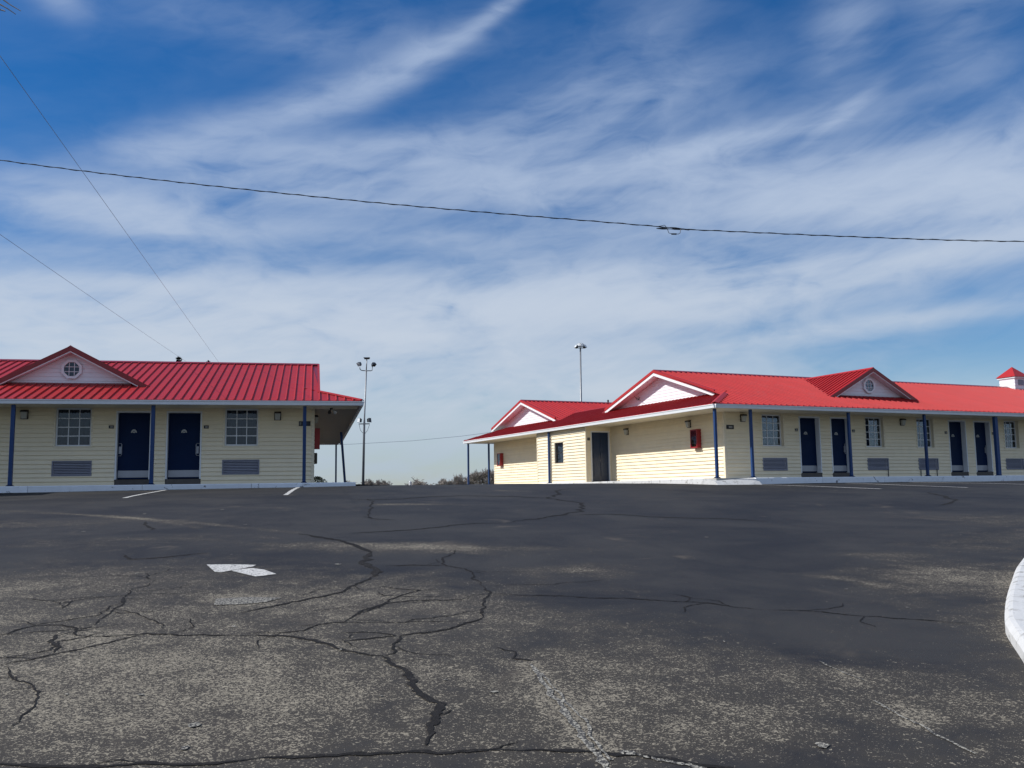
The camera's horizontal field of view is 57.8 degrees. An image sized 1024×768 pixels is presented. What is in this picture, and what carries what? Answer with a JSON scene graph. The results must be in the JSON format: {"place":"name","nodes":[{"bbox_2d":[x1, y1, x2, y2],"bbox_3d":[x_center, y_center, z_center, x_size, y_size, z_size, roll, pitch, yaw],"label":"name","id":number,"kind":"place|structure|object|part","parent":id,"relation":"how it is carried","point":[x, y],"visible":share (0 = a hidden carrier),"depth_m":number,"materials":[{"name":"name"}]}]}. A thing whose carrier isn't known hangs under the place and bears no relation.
{"place":"outdoors","nodes":[
{"label":"outdoors","id":0,"kind":"place"},
{"bbox_2d":[0,234,184,360],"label":"overhead wire","id":1,"kind":"object","parent":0,"point":[78,288],"visible":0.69,"depth_m":21.43,"materials":[{"name":"black metal"}]},
{"bbox_2d":[0,56,217,360],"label":"overhead wire","id":2,"kind":"object","parent":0,"point":[87,178],"visible":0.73,"depth_m":17.25,"materials":[{"name":"black metal"}]},
{"bbox_2d":[338,432,490,444],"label":"overhead wire","id":3,"kind":"object","parent":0,"point":[425,439],"visible":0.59,"depth_m":109.98,"materials":[{"name":"black metal"}]},
{"bbox_2d":[0,481,1023,767],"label":"parking lot","id":4,"kind":"structure","parent":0,"point":[662,625],"depth_m":7.19,"materials":[{"name":"grey asphalt"}]},
{"bbox_2d":[0,0,20,14],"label":"bare tree","id":5,"kind":"object","parent":4,"relation":"on","point":[7,8],"visible":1,"depth_m":3.81,"materials":[{"name":"plant"}]},
{"bbox_2d":[0,345,364,492],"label":"motel building","id":6,"kind":"structure","parent":4,"relation":"on","point":[76,403],"depth_m":28.46,"materials":[{"name":"beige plastic"}]},
{"bbox_2d":[20,410,28,418],"bbox_3d":[-14.516,0.902,27.568,0.210,0.280,0.150,1,-7,-12],"label":"wall lamp","id":7,"kind":"object","parent":6,"relation":"attached to","point":[24,414],"visible":1,"depth_m":27.53,"materials":[{"name":"grey metal"}]},
{"bbox_2d":[53,408,93,447],"bbox_3d":[-13.218,1.307,27.983,1.100,1.255,0.220,1,-7,-12],"label":"window","id":8,"kind":"structure","parent":6,"relation":"in","point":[72,426],"depth_m":28.03,"materials":[{"name":"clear glass"}]},
{"bbox_2d":[114,408,150,484],"bbox_3d":[-11.541,1.896,28.281,1.140,2.385,0.230,1,-7,-12],"label":"door","id":9,"kind":"structure","parent":6,"relation":"in","point":[133,428],"depth_m":28.31,"materials":[{"name":"blue paint"}]},
{"bbox_2d":[165,408,203,483],"bbox_3d":[-10.114,1.911,28.587,1.160,2.385,0.230,1,-7,-12],"label":"door","id":10,"kind":"structure","parent":6,"relation":"in","point":[183,431],"depth_m":28.62,"materials":[{"name":"blue paint"}]},
{"bbox_2d":[223,408,259,446],"bbox_3d":[-8.456,1.357,29.002,1.100,1.255,0.220,1,-7,-12],"label":"window","id":11,"kind":"structure","parent":6,"relation":"in","point":[241,426],"depth_m":29.05,"materials":[{"name":"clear glass"}]},
{"bbox_2d":[274,411,280,419],"bbox_3d":[-7.358,0.997,29.097,0.210,0.280,0.150,1,-7,-12],"label":"wall lamp","id":12,"kind":"object","parent":6,"relation":"attached to","point":[277,415],"visible":1,"depth_m":29.06,"materials":[{"name":"grey metal"}]},
{"bbox_2d":[299,421,310,425],"bbox_3d":[-6.556,1.252,29.305,0.360,0.150,0.015,1,-7,-12],"label":"direction sign","id":13,"kind":"object","parent":6,"relation":"attached to","point":[307,423],"visible":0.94,"depth_m":29.31,"materials":[{"name":"black plastic"}]},
{"bbox_2d":[314,453,316,463],"bbox_3d":[-6.540,2.478,30.848,0.112,0.360,0.280,1,-7,-12],"label":"meter box","id":14,"kind":"object","parent":6,"relation":"attached to","point":[315,458],"visible":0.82,"depth_m":30.71,"materials":[{"name":"grey metal"}]},
{"bbox_2d":[314,428,319,448],"bbox_3d":[-6.542,1.840,31.078,0.190,0.680,0.420,1,-7,-12],"label":"extinguisher cabinet","id":15,"kind":"object","parent":6,"relation":"attached to","point":[317,439],"visible":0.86,"depth_m":30.88,"materials":[{"name":"red metal"}]},
{"bbox_2d":[314,476,327,482],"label":"shrub","id":16,"kind":"object","parent":4,"relation":"on","point":[318,478],"visible":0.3,"depth_m":57.60,"materials":[{"name":"green plant"}]},
{"bbox_2d":[356,484,373,485],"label":"asphalt berm","id":17,"kind":"structure","parent":4,"relation":"on","point":[363,485],"depth_m":31.31,"materials":[{"name":"black asphalt"}]},
{"bbox_2d":[356,357,376,483],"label":"light mast","id":18,"kind":"object","parent":4,"relation":"on","point":[373,364],"visible":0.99,"depth_m":60.10,"materials":[{"name":"grey metal"}]},
{"bbox_2d":[463,367,1023,484],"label":"motel building","id":19,"kind":"structure","parent":4,"relation":"on","point":[547,442],"depth_m":36.45,"materials":[{"name":"beige plastic"}]},
{"bbox_2d":[497,453,502,465],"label":"extinguisher cabinet","id":20,"kind":"object","parent":19,"relation":"attached to","point":[499,459],"visible":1,"depth_m":49.98,"materials":[{"name":"red metal"}]},
{"bbox_2d":[554,441,563,464],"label":"window","id":21,"kind":"structure","parent":19,"relation":"in","point":[561,462],"depth_m":41.59,"materials":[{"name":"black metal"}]},
{"bbox_2d":[590,431,610,480],"bbox_3d":[3.745,3.072,39.488,0.920,2.120,0.130,2,-7,-24],"label":"door","id":22,"kind":"structure","parent":19,"relation":"in","point":[600,441],"depth_m":39.50,"materials":[{"name":"blue paint"}]},
{"bbox_2d":[623,428,628,434],"bbox_3d":[4.725,1.975,38.485,0.150,0.280,0.210,2,-7,-24],"label":"wall lamp","id":23,"kind":"object","parent":19,"relation":"attached to","point":[626,431],"visible":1,"depth_m":38.42,"materials":[{"name":"grey metal"}]},
{"bbox_2d":[685,420,690,427],"bbox_3d":[6.544,1.487,34.508,0.150,0.280,0.210,2,-7,-24],"label":"wall lamp","id":24,"kind":"object","parent":19,"relation":"attached to","point":[688,423],"visible":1,"depth_m":34.45,"materials":[{"name":"grey metal"}]},
{"bbox_2d":[690,429,701,447],"bbox_3d":[6.736,2.008,33.990,0.190,0.680,0.420,2,-7,-24],"label":"extinguisher cabinet","id":25,"kind":"object","parent":19,"relation":"attached to","point":[695,438],"visible":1,"depth_m":33.91,"materials":[{"name":"red metal"}]},
{"bbox_3d":[6.659,2.005,33.955,0.020,0.680,0.420,2,-7,-24],"label":"cabinet door","id":26,"kind":"part","parent":25,"relation":"part of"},
{"bbox_2d":[726,425,733,428],"bbox_3d":[7.708,1.518,32.749,0.320,0.150,0.015,2,-7,-24],"label":"direction sign","id":27,"kind":"object","parent":19,"relation":"attached to","point":[729,426],"visible":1,"depth_m":32.74,"materials":[{"name":"black plastic"}]},
{"bbox_2d":[740,414,746,421],"bbox_3d":[8.244,1.203,32.963,0.210,0.280,0.150,2,-7,-24],"label":"wall lamp","id":28,"kind":"object","parent":19,"relation":"attached to","point":[743,417],"visible":1,"depth_m":32.94,"materials":[{"name":"grey metal"}]},
{"bbox_2d":[760,413,784,447],"bbox_3d":[9.302,1.709,33.849,1.560,1.750,0.692,2,-7,-24],"label":"window","id":29,"kind":"structure","parent":19,"relation":"in","point":[769,423],"depth_m":33.76,"materials":[{"name":"grey glass"}]},
{"bbox_2d":[797,414,822,476],"bbox_3d":[10.956,2.274,34.301,1.120,2.385,0.275,2,-7,-24],"label":"door","id":30,"kind":"structure","parent":19,"relation":"in","point":[809,429],"depth_m":34.40,"materials":[{"name":"blue paint"}]},
{"bbox_2d":[828,414,849,476],"bbox_3d":[12.305,2.326,34.914,1.080,2.385,0.275,2,-7,-24],"label":"door","id":31,"kind":"structure","parent":19,"relation":"in","point":[839,436],"depth_m":35.01,"materials":[{"name":"blue paint"}]},
{"bbox_2d":[863,415,885,447],"bbox_3d":[13.781,1.880,35.877,1.520,1.750,0.692,2,-7,-24],"label":"window","id":32,"kind":"structure","parent":19,"relation":"in","point":[870,425],"depth_m":35.82,"materials":[{"name":"grey glass"}]},
{"bbox_2d":[900,418,905,425],"bbox_3d":[15.255,1.481,36.135,0.210,0.280,0.150,2,-7,-24],"label":"wall lamp","id":33,"kind":"object","parent":19,"relation":"attached to","point":[902,422],"visible":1,"depth_m":36.11,"materials":[{"name":"grey metal"}]},
{"bbox_2d":[915,417,935,448],"bbox_3d":[16.211,1.973,36.978,1.500,1.750,0.692,2,-7,-24],"label":"window","id":34,"kind":"structure","parent":19,"relation":"in","point":[919,422],"depth_m":36.87,"materials":[{"name":"grey glass"}]},
{"bbox_2d":[946,418,968,475],"bbox_3d":[17.932,2.541,37.461,1.120,2.385,0.275,2,-7,-24],"label":"door","id":35,"kind":"structure","parent":19,"relation":"in","point":[958,450],"depth_m":37.57,"materials":[{"name":"blue paint"}]},
{"bbox_2d":[971,418,993,475],"bbox_3d":[19.233,2.590,38.046,1.100,2.385,0.275,2,-7,-24],"label":"door","id":36,"kind":"structure","parent":19,"relation":"in","point":[982,432],"depth_m":38.16,"materials":[{"name":"blue paint"}]},
{"bbox_2d":[1002,419,1020,449],"bbox_3d":[20.727,2.144,39.007,1.450,1.750,0.692,2,-7,-24],"label":"window","id":37,"kind":"structure","parent":19,"relation":"in","point":[1006,428],"depth_m":38.90,"materials":[{"name":"grey glass"}]},
{"bbox_2d":[1005,558,1023,661],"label":"island kerb","id":38,"kind":"structure","parent":4,"relation":"on","point":[1014,617],"depth_m":7.08,"materials":[{"name":"white concrete"}]},
{"bbox_2d":[0,160,1023,241],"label":"overhead cable","id":39,"kind":"object","parent":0,"point":[667,228],"visible":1,"depth_m":14.39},
{"bbox_2d":[0,0,1023,484],"label":"sky","id":40,"kind":"structure","parent":0,"point":[887,119],"materials":[{"name":"blue"}]},
{"bbox_3d":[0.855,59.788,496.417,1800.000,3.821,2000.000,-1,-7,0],"label":"grass field","id":41,"kind":"structure","parent":0,"visible":0},
{"bbox_2d":[360,479,376,484],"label":"bare tree","id":42,"kind":"object","parent":41,"relation":"on","point":[369,482],"visible":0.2,"depth_m":182.85,"materials":[{"name":"brown plant"}]},
{"bbox_2d":[404,477,434,484],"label":"bare tree","id":43,"kind":"object","parent":41,"relation":"on","point":[417,482],"visible":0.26,"depth_m":181.60,"materials":[{"name":"brown plant"}]},
{"bbox_2d":[439,478,453,484],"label":"bare tree","id":44,"kind":"object","parent":41,"relation":"on","point":[449,482],"visible":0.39,"depth_m":178.52,"materials":[{"name":"brown plant"}]},
{"bbox_2d":[451,473,467,484],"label":"bare tree","id":45,"kind":"object","parent":41,"relation":"on","point":[457,479],"visible":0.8,"depth_m":182.24,"materials":[{"name":"brown plant"}]},
{"bbox_2d":[469,468,492,483],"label":"bare tree","id":46,"kind":"object","parent":41,"relation":"on","point":[477,478],"visible":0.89,"depth_m":178.77,"materials":[{"name":"brown plant"}]},
{"bbox_2d":[486,469,493,483],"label":"bare tree","id":47,"kind":"object","parent":41,"relation":"on","point":[492,474],"visible":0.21,"depth_m":182.90,"materials":[{"name":"brown plant"}]},
{"bbox_2d":[574,343,586,400],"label":"light mast","id":48,"kind":"object","parent":41,"relation":"on","point":[580,345],"visible":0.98,"depth_m":85.69,"materials":[{"name":"grey metal"}]}
]}

